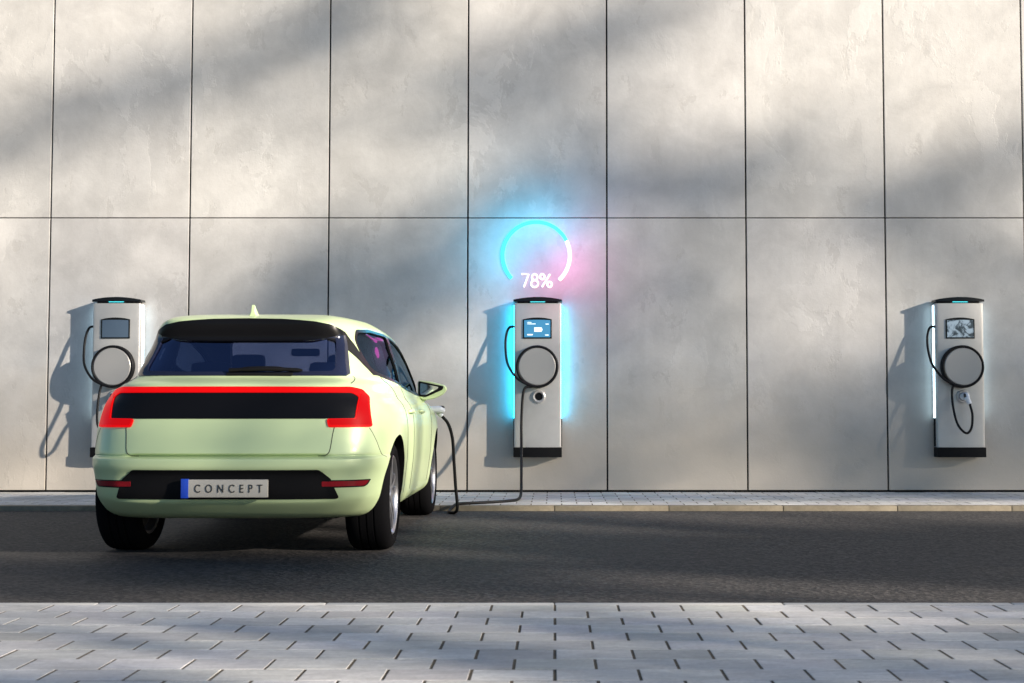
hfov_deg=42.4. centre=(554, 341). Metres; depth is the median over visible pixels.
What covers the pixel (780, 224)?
panel wall
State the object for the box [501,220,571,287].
charge level sign
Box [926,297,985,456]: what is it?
charging station
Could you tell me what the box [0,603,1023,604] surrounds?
kerb
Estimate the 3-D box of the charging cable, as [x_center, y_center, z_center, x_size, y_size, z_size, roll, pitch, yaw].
[-0.543,0.944,12.038,0.330,1.131,2.422,-1,-3,19]
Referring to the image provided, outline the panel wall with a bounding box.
[0,0,1023,491]
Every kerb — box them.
[0,505,1023,510]
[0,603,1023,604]
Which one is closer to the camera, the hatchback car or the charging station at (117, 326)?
the hatchback car
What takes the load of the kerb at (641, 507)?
on the road
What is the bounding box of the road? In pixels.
[0,510,1023,604]
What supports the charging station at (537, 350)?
attached to the panel wall
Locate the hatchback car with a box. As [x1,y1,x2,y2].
[92,305,446,548]
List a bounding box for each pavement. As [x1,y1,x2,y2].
[0,492,1023,509]
[0,605,1023,682]
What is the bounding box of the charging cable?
[430,386,532,513]
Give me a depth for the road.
7.85 m
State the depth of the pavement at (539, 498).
12.49 m
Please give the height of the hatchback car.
1.560 m
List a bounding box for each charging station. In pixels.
[82,297,144,456]
[504,297,561,456]
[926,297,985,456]

